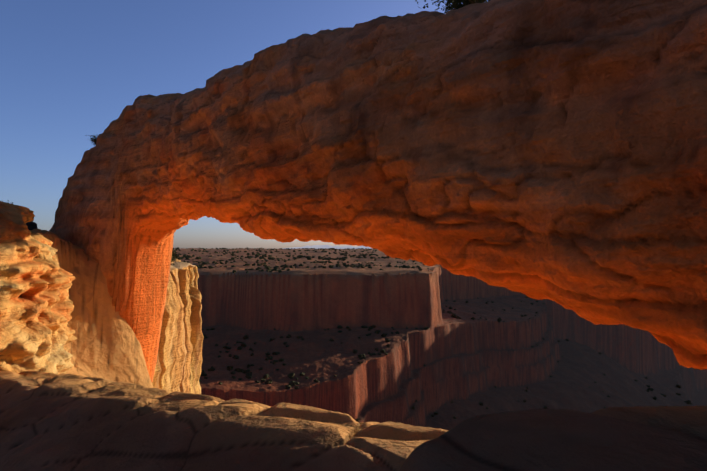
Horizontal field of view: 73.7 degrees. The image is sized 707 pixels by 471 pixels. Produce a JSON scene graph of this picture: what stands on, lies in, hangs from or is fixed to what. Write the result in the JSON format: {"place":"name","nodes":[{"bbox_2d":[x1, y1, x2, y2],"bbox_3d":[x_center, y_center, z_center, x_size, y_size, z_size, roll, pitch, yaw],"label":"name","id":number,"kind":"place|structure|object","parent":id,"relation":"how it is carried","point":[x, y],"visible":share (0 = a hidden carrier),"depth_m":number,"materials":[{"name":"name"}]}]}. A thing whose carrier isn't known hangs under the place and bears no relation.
{"place":"outdoors","nodes":[
{"label":"outdoors","id":0,"kind":"place"},
{"bbox_2d":[0,0,487,248],"label":"sky","id":1,"kind":"structure","parent":0,"point":[69,69],"materials":[{"name":"blue"}]},
{"bbox_2d":[0,229,706,470],"bbox_3d":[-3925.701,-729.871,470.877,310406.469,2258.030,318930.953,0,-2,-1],"label":"terrain","id":2,"kind":"structure","parent":0,"point":[102,404],"depth_m":366.84,"materials":[{"name":"brown stone"}]},
{"bbox_2d":[152,262,203,393],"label":"rock pillar","id":3,"kind":"structure","parent":2,"relation":"on","point":[179,361],"depth_m":25.19,"materials":[{"name":"beige stone"}]},
{"bbox_2d":[171,245,179,264],"bbox_3d":[-10.254,1.045,24.820,2.675,1.256,2.683,1,-2,-39],"label":"shrub","id":4,"kind":"object","parent":3,"relation":"on","point":[173,254],"visible":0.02,"depth_m":25.08,"materials":[{"name":"green plant"}]},
{"bbox_2d":[171,251,180,260],"bbox_3d":[-11.483,1.326,28.797,1.481,0.826,1.616,-1,-2,18],"label":"pillar shrub","id":5,"kind":"object","parent":3,"relation":"on","point":[176,255],"visible":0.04,"depth_m":29.01,"materials":[{"name":"green plant"}]},
{"bbox_2d":[49,0,706,381],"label":"rock arch","id":6,"kind":"structure","parent":2,"relation":"on","point":[553,150],"depth_m":4.65,"materials":[{"name":"stone"}]},
{"bbox_2d":[85,134,97,144],"bbox_3d":[-9.653,-3.575,17.876,0.705,0.566,0.694,0,-2,-1],"label":"twiggy bush","id":7,"kind":"object","parent":6,"relation":"attached to","point":[93,139],"visible":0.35,"depth_m":17.76,"materials":[{"name":"green plant"}]},
{"bbox_2d":[416,0,489,13],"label":"shrub","id":8,"kind":"object","parent":6,"relation":"on","point":[456,4],"visible":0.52,"depth_m":5.54,"materials":[{"name":"green plant"}]},
{"bbox_2d":[173,247,691,421],"bbox_3d":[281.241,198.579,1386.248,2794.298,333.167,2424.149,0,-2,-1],"label":"shrubs","id":9,"kind":"object","parent":2,"relation":"on","point":[268,358],"visible":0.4,"depth_m":627.20,"materials":[{"name":"green plant"}]},
{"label":"rock shelf","id":10,"kind":"object","parent":2,"relation":"on","visible":0},
{"bbox_2d":[26,217,37,230],"bbox_3d":[-10.928,0.144,15.954,0.659,1.684,0.290,0,-2,9],"label":"shrub","id":11,"kind":"object","parent":10,"relation":"on","point":[31,225],"visible":0.12,"depth_m":15.86,"materials":[{"name":"plant"}]},
{"bbox_2d":[0,201,76,374],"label":"rock outcrop","id":12,"kind":"object","parent":10,"relation":"on","point":[36,310],"visible":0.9,"depth_m":9.77,"materials":[{"name":"stone"}]}
]}

